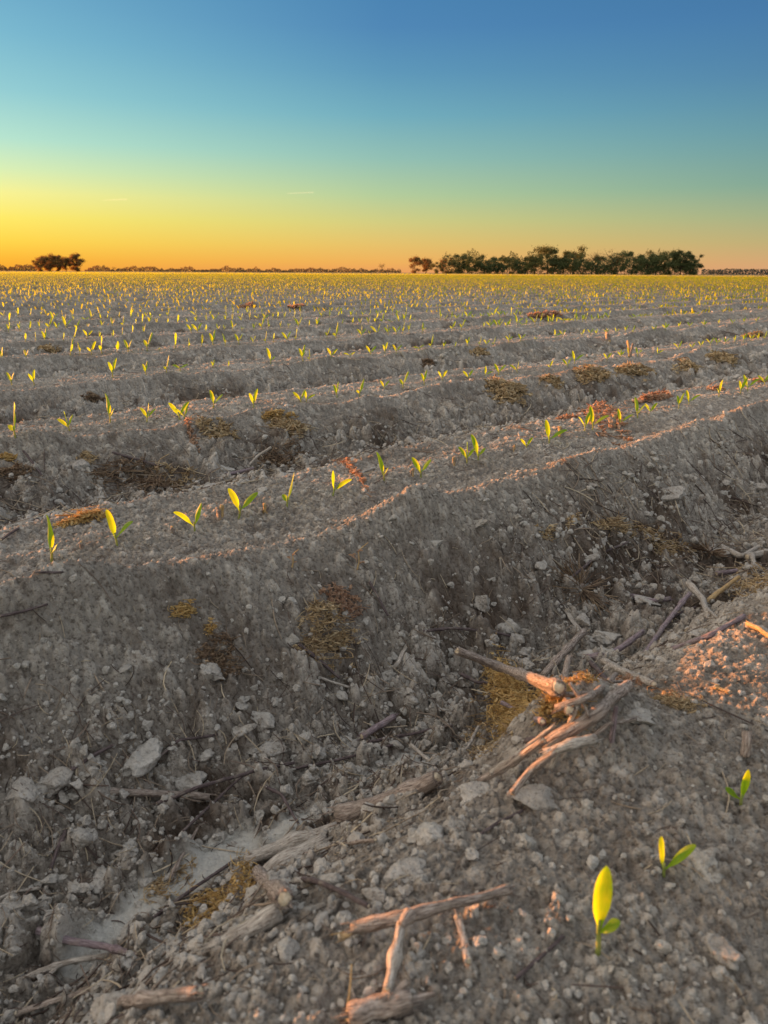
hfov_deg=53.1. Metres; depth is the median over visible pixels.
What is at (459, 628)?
thin twig
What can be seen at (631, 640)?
thin twig
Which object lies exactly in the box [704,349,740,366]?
dried weed mat
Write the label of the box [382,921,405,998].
broken stalk
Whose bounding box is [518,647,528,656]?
soil clod
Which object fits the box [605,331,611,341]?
withered stub
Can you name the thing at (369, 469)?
broken stalk
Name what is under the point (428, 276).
distant corn rows
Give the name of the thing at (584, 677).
dried weed mat
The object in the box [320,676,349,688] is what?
thin twig
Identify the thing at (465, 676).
thin twig
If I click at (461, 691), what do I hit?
soil clod
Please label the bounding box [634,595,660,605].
soil clod
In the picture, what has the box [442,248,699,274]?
trees
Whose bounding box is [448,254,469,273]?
tree
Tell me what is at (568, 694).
thin twig
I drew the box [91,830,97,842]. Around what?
soil clod
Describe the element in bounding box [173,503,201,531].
corn seedling
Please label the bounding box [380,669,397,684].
soil clod
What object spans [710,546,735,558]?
soil clod
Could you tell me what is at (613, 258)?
tree
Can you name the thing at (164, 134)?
sky
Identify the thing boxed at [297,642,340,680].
thin twig
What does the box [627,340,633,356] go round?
withered stub
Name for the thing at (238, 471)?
broken stalk
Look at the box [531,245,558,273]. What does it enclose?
tree
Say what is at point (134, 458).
thin twig
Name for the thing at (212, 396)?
corn seedling
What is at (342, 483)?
corn seedling
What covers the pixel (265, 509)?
withered stub
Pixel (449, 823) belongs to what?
soil clod
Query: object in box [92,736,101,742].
soil clod
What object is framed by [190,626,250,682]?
dried weed mat
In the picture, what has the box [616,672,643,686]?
dried weed mat
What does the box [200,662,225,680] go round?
soil clod
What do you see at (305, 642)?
dried weed mat
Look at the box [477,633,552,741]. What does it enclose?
dried weed mat
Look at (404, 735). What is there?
thin twig
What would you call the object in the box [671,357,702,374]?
dried weed mat
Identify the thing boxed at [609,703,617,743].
thin twig
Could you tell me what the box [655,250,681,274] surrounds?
tree
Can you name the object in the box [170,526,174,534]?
withered stub
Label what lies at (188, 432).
dried weed mat
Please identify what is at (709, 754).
soil clod
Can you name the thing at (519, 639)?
soil clod
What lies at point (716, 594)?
broken stalk
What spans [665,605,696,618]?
thin twig
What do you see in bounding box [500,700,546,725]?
thin twig
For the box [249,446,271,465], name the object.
broken stalk
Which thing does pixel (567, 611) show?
bark strip
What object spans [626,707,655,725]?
soil clod
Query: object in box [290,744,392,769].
thin twig
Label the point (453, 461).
withered stub
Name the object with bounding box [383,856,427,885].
soil clod
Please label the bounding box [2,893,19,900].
soil clod
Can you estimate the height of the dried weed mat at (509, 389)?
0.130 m
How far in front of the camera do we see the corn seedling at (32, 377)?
3.04 m
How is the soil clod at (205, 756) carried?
on the ground
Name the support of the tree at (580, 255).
on the ground
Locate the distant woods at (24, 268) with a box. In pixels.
[0,264,36,270]
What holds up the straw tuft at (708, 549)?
on the ground
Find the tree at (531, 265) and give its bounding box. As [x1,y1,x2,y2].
[522,255,545,273]
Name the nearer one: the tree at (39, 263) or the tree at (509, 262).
the tree at (509, 262)
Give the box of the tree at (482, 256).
[475,254,497,271]
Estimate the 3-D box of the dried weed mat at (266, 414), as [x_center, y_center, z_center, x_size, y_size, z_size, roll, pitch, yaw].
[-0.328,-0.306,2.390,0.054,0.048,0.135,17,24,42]
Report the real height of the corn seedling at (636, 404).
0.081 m
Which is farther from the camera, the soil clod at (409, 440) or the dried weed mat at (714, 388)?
the dried weed mat at (714, 388)
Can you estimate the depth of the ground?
1.18 m
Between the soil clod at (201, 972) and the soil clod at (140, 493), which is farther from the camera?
the soil clod at (140, 493)
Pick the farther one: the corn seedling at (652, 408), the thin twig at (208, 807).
the corn seedling at (652, 408)
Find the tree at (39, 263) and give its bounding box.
[31,256,47,271]
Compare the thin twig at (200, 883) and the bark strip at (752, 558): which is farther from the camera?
the bark strip at (752, 558)
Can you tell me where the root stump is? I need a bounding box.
[331,979,435,1023]
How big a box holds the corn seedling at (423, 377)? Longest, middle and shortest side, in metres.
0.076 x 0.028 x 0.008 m
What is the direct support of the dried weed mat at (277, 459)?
on the ground
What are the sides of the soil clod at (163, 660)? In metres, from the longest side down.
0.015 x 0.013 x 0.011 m
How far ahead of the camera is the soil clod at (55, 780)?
0.90 m
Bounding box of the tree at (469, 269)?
[464,254,483,273]
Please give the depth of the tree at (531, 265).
421.13 m
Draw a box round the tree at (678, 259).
[665,249,695,274]
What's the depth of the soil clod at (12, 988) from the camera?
0.72 m
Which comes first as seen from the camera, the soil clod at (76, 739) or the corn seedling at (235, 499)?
the soil clod at (76, 739)
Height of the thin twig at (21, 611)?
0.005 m
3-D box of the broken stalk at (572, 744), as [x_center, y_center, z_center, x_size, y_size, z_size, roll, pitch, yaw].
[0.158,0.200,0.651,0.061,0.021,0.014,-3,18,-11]
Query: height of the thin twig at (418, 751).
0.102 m
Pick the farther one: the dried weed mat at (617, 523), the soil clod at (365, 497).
the dried weed mat at (617, 523)
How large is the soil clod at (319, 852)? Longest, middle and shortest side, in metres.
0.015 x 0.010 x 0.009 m
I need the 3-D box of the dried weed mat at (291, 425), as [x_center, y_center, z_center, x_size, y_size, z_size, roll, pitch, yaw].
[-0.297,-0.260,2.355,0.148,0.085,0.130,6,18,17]
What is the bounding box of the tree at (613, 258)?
[600,249,627,270]
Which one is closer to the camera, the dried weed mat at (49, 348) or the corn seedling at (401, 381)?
the corn seedling at (401, 381)
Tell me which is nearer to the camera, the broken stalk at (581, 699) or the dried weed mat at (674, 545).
the broken stalk at (581, 699)
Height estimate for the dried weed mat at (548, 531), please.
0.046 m
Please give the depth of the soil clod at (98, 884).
0.84 m
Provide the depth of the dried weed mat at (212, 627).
1.11 m
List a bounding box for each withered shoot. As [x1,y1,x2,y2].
[287,549,298,567]
[349,542,367,569]
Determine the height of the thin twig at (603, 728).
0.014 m
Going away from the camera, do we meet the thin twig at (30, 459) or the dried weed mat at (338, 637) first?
the dried weed mat at (338, 637)
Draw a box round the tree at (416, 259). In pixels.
[409,256,423,273]
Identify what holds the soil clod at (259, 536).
on the ground
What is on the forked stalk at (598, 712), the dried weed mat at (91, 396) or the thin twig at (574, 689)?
the thin twig at (574, 689)
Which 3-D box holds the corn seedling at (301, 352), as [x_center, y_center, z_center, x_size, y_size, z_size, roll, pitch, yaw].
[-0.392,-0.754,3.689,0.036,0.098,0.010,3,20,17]
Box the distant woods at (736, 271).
[701,268,767,274]
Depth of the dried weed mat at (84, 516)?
1.39 m
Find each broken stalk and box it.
[15,952,109,982]
[35,925,138,956]
[110,787,214,800]
[117,983,210,1008]
[194,903,298,956]
[225,467,253,474]
[244,821,336,864]
[245,832,332,880]
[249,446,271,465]
[250,864,292,909]
[318,768,446,826]
[329,929,352,942]
[356,466,375,476]
[357,713,399,740]
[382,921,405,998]
[452,646,566,697]
[475,737,548,781]
[507,745,562,798]
[522,736,545,743]
[537,734,603,758]
[540,627,587,676]
[548,705,579,772]
[550,672,617,714]
[561,653,574,716]
[588,660,652,682]
[600,657,656,688]
[670,613,745,649]
[706,575,740,602]
[718,540,767,557]
[745,620,767,637]
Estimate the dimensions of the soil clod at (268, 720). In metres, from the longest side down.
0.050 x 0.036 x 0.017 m
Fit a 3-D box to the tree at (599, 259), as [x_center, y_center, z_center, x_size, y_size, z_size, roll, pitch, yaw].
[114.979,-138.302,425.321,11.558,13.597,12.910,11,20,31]
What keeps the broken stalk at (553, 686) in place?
on the dried weed mat at (508, 688)
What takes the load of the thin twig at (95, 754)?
on the ground
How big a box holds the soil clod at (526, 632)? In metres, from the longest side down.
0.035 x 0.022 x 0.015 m
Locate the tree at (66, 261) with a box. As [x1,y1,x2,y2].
[61,256,72,271]
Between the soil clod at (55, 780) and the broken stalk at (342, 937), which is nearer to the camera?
the broken stalk at (342, 937)
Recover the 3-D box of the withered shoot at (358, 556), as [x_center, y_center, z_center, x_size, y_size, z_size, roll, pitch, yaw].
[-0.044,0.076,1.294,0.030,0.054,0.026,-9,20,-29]
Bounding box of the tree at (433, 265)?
[430,262,442,273]
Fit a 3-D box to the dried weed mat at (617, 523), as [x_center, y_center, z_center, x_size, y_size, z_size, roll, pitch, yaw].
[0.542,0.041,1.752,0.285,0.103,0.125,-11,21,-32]
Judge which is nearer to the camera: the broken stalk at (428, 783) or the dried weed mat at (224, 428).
the broken stalk at (428, 783)
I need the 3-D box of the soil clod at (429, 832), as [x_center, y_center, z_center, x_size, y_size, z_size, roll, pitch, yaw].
[0.035,0.270,0.644,0.033,0.017,0.029,-11,14,-7]
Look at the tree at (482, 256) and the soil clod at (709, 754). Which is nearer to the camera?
the soil clod at (709, 754)
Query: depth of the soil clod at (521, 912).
0.54 m
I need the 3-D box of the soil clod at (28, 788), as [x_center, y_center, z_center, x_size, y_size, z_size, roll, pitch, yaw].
[-0.411,0.320,0.878,0.040,0.023,0.036,3,18,9]
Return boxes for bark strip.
[14,987,91,1017]
[31,968,57,990]
[44,833,61,856]
[391,644,407,668]
[454,909,472,968]
[499,558,503,580]
[562,604,581,628]
[711,683,730,694]
[742,549,767,560]
[750,553,757,570]
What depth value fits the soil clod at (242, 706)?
1.07 m
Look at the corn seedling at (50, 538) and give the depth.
1.20 m
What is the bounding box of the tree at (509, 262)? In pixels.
[500,256,519,273]
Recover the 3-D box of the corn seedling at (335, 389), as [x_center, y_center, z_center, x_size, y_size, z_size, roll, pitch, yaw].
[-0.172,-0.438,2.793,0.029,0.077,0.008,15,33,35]
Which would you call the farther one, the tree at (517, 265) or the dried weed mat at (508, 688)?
the tree at (517, 265)
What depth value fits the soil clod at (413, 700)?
1.18 m
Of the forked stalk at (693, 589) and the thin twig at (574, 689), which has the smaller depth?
the thin twig at (574, 689)
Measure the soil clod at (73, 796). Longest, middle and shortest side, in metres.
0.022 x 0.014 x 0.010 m
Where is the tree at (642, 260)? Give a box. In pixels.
[635,256,657,274]
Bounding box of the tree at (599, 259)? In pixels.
[586,251,602,274]
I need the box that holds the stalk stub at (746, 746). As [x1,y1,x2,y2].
[740,727,751,757]
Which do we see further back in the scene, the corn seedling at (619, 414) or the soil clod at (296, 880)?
the corn seedling at (619, 414)
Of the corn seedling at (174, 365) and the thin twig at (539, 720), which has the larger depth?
the corn seedling at (174, 365)
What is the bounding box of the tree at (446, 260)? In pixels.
[439,257,453,273]
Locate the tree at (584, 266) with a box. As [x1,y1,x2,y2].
[572,259,591,273]
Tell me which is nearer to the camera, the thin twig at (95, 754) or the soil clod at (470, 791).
the soil clod at (470, 791)
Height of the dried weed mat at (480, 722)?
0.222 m
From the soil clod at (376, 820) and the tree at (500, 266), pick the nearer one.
the soil clod at (376, 820)
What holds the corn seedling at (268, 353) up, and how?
on the ground
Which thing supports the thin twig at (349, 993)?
on the ground
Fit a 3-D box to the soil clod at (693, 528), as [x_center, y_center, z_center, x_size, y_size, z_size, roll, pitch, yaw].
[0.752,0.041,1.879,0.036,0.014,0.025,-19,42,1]
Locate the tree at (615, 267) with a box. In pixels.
[609,259,627,274]
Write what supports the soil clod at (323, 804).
on the ground
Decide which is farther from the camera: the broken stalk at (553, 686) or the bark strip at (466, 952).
the broken stalk at (553, 686)
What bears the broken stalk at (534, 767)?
on the ground
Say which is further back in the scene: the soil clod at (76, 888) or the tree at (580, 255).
the tree at (580, 255)
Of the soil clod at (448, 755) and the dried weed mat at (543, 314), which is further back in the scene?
the dried weed mat at (543, 314)
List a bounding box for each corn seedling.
[6,372,13,385]
[8,402,15,437]
[28,370,34,385]
[46,515,56,561]
[57,412,72,430]
[62,316,71,327]
[87,341,95,354]
[105,394,113,422]
[105,509,132,545]
[108,358,116,377]
[123,340,131,351]
[140,403,155,421]
[142,361,147,374]
[143,332,152,350]
[168,401,188,419]
[173,364,187,371]
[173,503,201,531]
[177,405,187,418]
[209,330,214,343]
[209,390,222,407]
[228,488,257,518]
[249,389,257,407]
[266,348,274,363]
[282,474,293,506]
[293,389,305,402]
[299,345,304,361]
[327,348,337,358]
[332,471,351,495]
[333,382,338,397]
[356,379,363,396]
[376,452,387,480]
[399,371,408,388]
[412,457,430,477]
[421,370,426,384]
[458,446,474,462]
[471,434,485,459]
[494,364,505,374]
[520,437,532,447]
[545,420,566,443]
[572,351,582,363]
[579,411,590,430]
[589,406,608,429]
[593,866,620,955]
[617,409,632,421]
[634,397,645,417]
[645,403,656,411]
[658,836,695,877]
[677,393,684,408]
[686,390,699,403]
[725,770,750,805]
[739,378,747,393]
[743,375,759,390]
[758,375,767,384]
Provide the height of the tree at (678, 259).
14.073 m
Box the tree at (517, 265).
[512,256,530,273]
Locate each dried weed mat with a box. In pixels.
[0,451,17,461]
[0,460,34,482]
[37,343,61,352]
[52,504,115,528]
[76,450,97,464]
[79,391,105,402]
[87,453,186,498]
[138,856,197,904]
[146,454,200,484]
[167,598,199,618]
[177,847,257,935]
[183,416,199,452]
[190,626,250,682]
[191,411,240,440]
[202,617,219,636]
[237,301,256,307]
[256,437,310,469]
[261,406,298,422]
[265,412,314,438]
[288,303,304,308]
[292,632,327,655]
[295,592,366,677]
[319,581,370,621]
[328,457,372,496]
[420,358,435,367]
[456,696,528,759]
[469,346,490,356]
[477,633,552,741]
[483,374,532,407]
[527,309,566,318]
[530,674,596,730]
[533,524,556,541]
[538,373,563,389]
[555,413,580,419]
[561,670,603,685]
[563,512,581,529]
[572,363,617,384]
[577,399,633,445]
[590,512,666,540]
[614,360,656,380]
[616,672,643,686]
[632,388,674,403]
[639,531,696,558]
[647,685,707,713]
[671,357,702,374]
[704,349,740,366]
[706,381,726,390]
[727,561,767,601]
[740,329,767,337]
[752,377,767,382]
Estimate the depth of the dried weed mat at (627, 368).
3.69 m
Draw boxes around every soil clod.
[0,693,7,701]
[1,900,24,912]
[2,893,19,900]
[3,776,36,804]
[6,513,12,520]
[8,984,19,992]
[35,766,73,796]
[36,785,47,795]
[38,901,49,909]
[54,804,64,813]
[54,986,62,996]
[66,792,78,799]
[66,881,93,895]
[66,893,70,901]
[70,459,90,469]
[70,827,92,848]
[74,736,80,742]
[88,868,106,893]
[90,991,124,1023]
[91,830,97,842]
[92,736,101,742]
[114,846,136,858]
[118,664,131,672]
[120,920,131,937]
[123,738,162,777]
[124,987,137,993]
[135,490,144,497]
[137,963,158,983]
[153,857,164,865]
[160,657,168,664]
[174,771,207,791]
[195,965,206,979]
[198,751,214,761]
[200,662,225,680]
[202,669,213,678]
[220,465,234,472]
[231,723,256,740]
[235,701,248,710]
[247,747,257,754]
[251,711,274,727]
[254,533,264,539]
[256,740,286,756]
[266,868,290,879]
[278,472,286,476]
[278,596,285,603]
[284,633,299,646]
[292,876,301,884]
[302,781,316,786]
[306,826,316,835]
[313,911,328,931]
[317,847,326,857]
[318,800,328,811]
[319,872,344,884]
[320,747,325,758]
[336,690,347,700]
[338,744,356,755]
[350,739,358,747]
[359,440,365,445]
[361,495,368,499]
[361,618,368,626]
[361,887,386,904]
[362,766,368,775]
[373,816,386,828]
[375,864,386,871]
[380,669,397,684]
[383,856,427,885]
[385,740,403,749]
[393,884,412,896]
[404,695,418,705]
[405,436,414,444]
[407,822,443,845]
[412,761,420,768]
[431,540,442,547]
[441,705,450,712]
[441,816,466,833]
[446,753,451,760]
[448,688,464,694]
[458,781,491,802]
[473,518,488,527]
[474,595,489,612]
[495,617,520,633]
[507,784,560,811]
[509,633,524,643]
[517,908,527,919]
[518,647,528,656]
[519,628,530,636]
[519,658,534,668]
[535,561,546,569]
[563,902,572,913]
[574,613,589,626]
[576,649,593,657]
[585,552,599,560]
[587,482,597,487]
[592,630,621,646]
[601,537,606,546]
[601,648,613,654]
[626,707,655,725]
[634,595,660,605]
[643,511,652,516]
[654,594,664,601]
[661,485,686,502]
[667,633,678,640]
[687,526,698,532]
[688,628,705,636]
[688,847,723,883]
[701,932,745,970]
[706,752,712,757]
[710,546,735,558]
[719,479,730,485]
[750,483,767,491]
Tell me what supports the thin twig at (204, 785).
on the ground
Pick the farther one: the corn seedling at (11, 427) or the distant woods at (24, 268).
the distant woods at (24, 268)
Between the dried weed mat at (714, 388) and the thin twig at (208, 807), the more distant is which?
the dried weed mat at (714, 388)
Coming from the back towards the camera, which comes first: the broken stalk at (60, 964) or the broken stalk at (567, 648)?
the broken stalk at (567, 648)
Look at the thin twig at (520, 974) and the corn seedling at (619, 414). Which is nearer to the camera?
the thin twig at (520, 974)
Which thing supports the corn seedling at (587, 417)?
on the ground
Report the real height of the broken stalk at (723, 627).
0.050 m
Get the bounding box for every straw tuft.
[130,466,154,482]
[546,553,621,621]
[688,537,732,559]
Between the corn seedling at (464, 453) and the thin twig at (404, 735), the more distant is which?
the corn seedling at (464, 453)
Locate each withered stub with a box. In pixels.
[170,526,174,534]
[215,504,223,519]
[262,503,269,513]
[410,468,414,476]
[452,457,456,465]
[558,426,564,436]
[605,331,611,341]
[607,415,616,429]
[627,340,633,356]
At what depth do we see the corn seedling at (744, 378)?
2.97 m
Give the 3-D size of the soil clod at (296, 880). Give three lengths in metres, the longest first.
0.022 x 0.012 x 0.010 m
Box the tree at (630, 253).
[617,250,645,274]
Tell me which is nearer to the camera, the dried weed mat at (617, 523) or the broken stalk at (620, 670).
the broken stalk at (620, 670)
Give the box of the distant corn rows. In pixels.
[0,271,767,316]
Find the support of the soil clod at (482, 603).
on the ground
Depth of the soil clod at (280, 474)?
1.78 m
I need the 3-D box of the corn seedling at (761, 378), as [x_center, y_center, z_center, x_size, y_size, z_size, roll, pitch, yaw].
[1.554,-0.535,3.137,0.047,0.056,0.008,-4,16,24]
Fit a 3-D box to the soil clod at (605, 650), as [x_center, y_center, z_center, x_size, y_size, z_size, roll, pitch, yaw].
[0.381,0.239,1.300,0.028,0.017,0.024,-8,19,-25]
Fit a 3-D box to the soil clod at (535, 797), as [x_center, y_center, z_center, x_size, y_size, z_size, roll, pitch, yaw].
[0.133,0.252,0.674,0.053,0.017,0.030,6,26,-2]
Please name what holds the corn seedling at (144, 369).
on the ground
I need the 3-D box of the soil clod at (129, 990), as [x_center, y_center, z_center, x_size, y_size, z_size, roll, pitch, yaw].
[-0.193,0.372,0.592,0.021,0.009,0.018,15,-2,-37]
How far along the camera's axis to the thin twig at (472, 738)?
1.05 m
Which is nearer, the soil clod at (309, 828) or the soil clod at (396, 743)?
the soil clod at (309, 828)
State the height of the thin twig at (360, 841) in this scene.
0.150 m
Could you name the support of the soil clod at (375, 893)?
on the ground
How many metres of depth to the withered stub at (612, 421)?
2.27 m
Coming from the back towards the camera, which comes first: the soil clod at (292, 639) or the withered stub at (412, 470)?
the withered stub at (412, 470)
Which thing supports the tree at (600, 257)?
on the ground
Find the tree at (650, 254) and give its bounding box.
[646,249,665,272]
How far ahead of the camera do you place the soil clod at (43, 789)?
0.89 m
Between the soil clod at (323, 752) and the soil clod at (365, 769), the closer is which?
the soil clod at (365, 769)
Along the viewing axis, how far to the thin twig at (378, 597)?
1.28 m
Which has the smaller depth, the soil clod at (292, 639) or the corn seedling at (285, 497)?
the soil clod at (292, 639)
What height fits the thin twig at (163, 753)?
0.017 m
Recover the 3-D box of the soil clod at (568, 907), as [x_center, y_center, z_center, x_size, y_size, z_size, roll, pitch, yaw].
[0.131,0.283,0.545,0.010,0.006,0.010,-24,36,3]
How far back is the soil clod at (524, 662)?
1.28 m
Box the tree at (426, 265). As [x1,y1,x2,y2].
[419,257,432,273]
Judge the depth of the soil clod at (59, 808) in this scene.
0.88 m
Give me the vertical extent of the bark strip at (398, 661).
0.022 m
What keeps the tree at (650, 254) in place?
on the ground
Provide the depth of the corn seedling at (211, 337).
4.66 m
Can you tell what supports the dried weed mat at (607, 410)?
on the ground
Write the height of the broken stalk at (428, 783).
0.112 m
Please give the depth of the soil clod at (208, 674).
1.05 m
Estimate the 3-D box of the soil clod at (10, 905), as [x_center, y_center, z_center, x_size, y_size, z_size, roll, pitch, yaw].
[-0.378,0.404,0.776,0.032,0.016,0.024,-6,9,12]
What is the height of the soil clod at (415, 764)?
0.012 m
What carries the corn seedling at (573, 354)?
on the ground
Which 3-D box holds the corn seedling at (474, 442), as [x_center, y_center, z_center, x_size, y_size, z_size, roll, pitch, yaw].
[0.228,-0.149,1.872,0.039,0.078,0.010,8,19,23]
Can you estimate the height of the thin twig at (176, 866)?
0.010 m
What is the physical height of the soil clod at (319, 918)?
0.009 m
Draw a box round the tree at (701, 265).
[686,254,703,274]
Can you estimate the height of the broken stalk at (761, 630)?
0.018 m
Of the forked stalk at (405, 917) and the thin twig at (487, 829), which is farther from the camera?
the thin twig at (487, 829)
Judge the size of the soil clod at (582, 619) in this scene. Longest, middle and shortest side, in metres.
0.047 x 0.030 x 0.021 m
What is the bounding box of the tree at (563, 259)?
[548,254,569,273]
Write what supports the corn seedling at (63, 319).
on the ground
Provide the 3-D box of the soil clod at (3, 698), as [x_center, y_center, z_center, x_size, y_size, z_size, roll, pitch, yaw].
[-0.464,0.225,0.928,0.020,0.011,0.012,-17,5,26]
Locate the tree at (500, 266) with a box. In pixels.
[487,257,507,273]
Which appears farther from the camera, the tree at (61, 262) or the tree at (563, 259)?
the tree at (61, 262)
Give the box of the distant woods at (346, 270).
[85,265,400,272]
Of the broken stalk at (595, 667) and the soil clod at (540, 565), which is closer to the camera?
the broken stalk at (595, 667)
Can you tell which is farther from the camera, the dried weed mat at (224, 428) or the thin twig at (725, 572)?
the dried weed mat at (224, 428)
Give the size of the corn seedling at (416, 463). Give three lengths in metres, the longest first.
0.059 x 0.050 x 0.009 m
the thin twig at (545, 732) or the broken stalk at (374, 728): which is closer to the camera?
the thin twig at (545, 732)
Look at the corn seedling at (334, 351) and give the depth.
3.79 m
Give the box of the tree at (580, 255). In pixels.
[561,244,587,272]
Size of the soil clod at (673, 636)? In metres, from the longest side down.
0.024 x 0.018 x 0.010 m
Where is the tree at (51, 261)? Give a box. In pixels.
[41,253,60,271]
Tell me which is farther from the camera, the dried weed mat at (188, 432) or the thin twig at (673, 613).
the dried weed mat at (188, 432)
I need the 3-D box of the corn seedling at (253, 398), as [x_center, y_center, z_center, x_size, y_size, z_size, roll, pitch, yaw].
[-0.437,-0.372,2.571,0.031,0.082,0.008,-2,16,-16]
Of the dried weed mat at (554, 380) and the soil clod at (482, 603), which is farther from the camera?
the dried weed mat at (554, 380)
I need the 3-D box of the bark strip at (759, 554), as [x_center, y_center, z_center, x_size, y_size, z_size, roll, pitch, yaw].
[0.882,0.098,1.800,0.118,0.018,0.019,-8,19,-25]
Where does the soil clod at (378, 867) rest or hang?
on the ground
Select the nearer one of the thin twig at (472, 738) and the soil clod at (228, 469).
the thin twig at (472, 738)
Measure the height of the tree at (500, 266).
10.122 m
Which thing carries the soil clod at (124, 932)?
on the ground
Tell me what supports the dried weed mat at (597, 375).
on the ground
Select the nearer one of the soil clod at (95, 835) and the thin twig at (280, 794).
the soil clod at (95, 835)
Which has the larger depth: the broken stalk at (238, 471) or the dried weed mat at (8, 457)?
the broken stalk at (238, 471)
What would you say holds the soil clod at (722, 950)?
on the ground
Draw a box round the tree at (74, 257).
[66,252,84,271]
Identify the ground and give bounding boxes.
[0,271,767,1023]
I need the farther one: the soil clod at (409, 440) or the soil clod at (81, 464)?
the soil clod at (409, 440)
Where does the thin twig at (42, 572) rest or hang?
on the ground
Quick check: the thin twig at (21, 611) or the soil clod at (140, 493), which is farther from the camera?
the soil clod at (140, 493)
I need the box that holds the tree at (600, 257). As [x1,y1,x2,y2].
[593,254,610,274]
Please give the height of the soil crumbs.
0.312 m
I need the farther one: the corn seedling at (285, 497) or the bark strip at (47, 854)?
the corn seedling at (285, 497)
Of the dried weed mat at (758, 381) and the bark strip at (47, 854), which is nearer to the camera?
the bark strip at (47, 854)
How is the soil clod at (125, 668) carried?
on the ground
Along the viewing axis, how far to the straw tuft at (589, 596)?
1.53 m
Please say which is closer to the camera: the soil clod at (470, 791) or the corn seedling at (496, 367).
the soil clod at (470, 791)
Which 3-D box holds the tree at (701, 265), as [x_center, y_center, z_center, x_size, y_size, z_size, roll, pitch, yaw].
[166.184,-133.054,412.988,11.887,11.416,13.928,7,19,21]
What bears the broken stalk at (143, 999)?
on the ground
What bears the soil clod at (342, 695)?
on the ground
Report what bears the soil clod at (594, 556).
on the ground
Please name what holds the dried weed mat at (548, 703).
on the ground
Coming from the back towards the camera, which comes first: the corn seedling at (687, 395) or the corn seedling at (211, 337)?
the corn seedling at (211, 337)
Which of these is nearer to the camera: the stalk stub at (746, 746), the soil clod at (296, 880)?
the soil clod at (296, 880)
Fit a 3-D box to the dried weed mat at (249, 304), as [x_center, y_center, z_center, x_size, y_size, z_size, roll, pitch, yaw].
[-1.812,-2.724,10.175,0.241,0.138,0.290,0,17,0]
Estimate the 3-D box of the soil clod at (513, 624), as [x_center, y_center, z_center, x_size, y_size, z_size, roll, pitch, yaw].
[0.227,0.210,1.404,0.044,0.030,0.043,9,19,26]
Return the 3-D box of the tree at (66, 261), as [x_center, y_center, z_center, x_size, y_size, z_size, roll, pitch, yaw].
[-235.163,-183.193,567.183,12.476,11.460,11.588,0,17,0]
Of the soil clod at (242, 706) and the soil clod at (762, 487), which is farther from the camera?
the soil clod at (762, 487)
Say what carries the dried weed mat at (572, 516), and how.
on the ground
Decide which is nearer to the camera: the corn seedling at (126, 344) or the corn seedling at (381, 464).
the corn seedling at (381, 464)
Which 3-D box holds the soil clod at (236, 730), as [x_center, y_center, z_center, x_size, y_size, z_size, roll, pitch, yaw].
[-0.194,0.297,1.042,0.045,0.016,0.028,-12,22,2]
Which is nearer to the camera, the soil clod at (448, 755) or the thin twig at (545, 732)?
the thin twig at (545, 732)
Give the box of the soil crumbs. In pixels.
[0,295,767,1023]
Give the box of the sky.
[0,0,767,274]
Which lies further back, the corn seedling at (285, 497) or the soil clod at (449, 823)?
the corn seedling at (285, 497)
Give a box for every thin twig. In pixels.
[0,518,36,540]
[0,603,47,617]
[0,886,42,899]
[22,450,42,475]
[34,571,63,573]
[48,825,67,870]
[70,743,115,770]
[112,451,158,465]
[153,761,295,805]
[153,861,230,917]
[161,733,217,756]
[167,826,198,882]
[182,776,243,831]
[261,783,299,824]
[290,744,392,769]
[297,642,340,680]
[301,876,372,908]
[302,837,377,854]
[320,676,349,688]
[344,964,351,1023]
[366,724,452,742]
[368,581,388,616]
[409,742,438,770]
[423,627,510,636]
[458,672,490,683]
[458,725,479,754]
[477,809,524,834]
[488,723,557,775]
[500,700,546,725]
[514,934,564,980]
[561,690,599,696]
[567,680,589,717]
[571,541,628,576]
[587,628,644,659]
[593,716,636,735]
[602,678,665,682]
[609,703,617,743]
[630,594,672,601]
[643,591,691,651]
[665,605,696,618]
[714,568,737,575]
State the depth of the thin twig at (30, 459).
1.87 m
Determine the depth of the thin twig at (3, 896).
0.82 m
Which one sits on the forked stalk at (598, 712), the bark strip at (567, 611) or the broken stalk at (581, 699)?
the broken stalk at (581, 699)
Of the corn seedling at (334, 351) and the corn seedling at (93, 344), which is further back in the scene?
the corn seedling at (93, 344)
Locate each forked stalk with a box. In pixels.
[341,884,519,935]
[538,679,633,752]
[684,578,716,618]
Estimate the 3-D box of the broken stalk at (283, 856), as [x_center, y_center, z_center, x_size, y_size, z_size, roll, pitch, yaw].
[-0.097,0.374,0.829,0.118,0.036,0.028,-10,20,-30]
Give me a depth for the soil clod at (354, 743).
1.11 m
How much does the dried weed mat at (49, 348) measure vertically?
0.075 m
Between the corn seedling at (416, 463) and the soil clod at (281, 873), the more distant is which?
the corn seedling at (416, 463)
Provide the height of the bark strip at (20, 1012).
0.046 m
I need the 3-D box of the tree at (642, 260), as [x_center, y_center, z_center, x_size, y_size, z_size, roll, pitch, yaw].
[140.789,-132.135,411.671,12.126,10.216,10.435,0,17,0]
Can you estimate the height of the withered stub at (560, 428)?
0.035 m
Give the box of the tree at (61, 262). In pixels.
[53,254,64,271]
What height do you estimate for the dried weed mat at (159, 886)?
0.031 m
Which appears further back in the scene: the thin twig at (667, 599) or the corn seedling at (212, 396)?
the corn seedling at (212, 396)
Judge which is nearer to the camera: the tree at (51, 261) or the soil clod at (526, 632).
the soil clod at (526, 632)
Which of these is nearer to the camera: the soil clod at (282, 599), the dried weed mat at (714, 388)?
the soil clod at (282, 599)

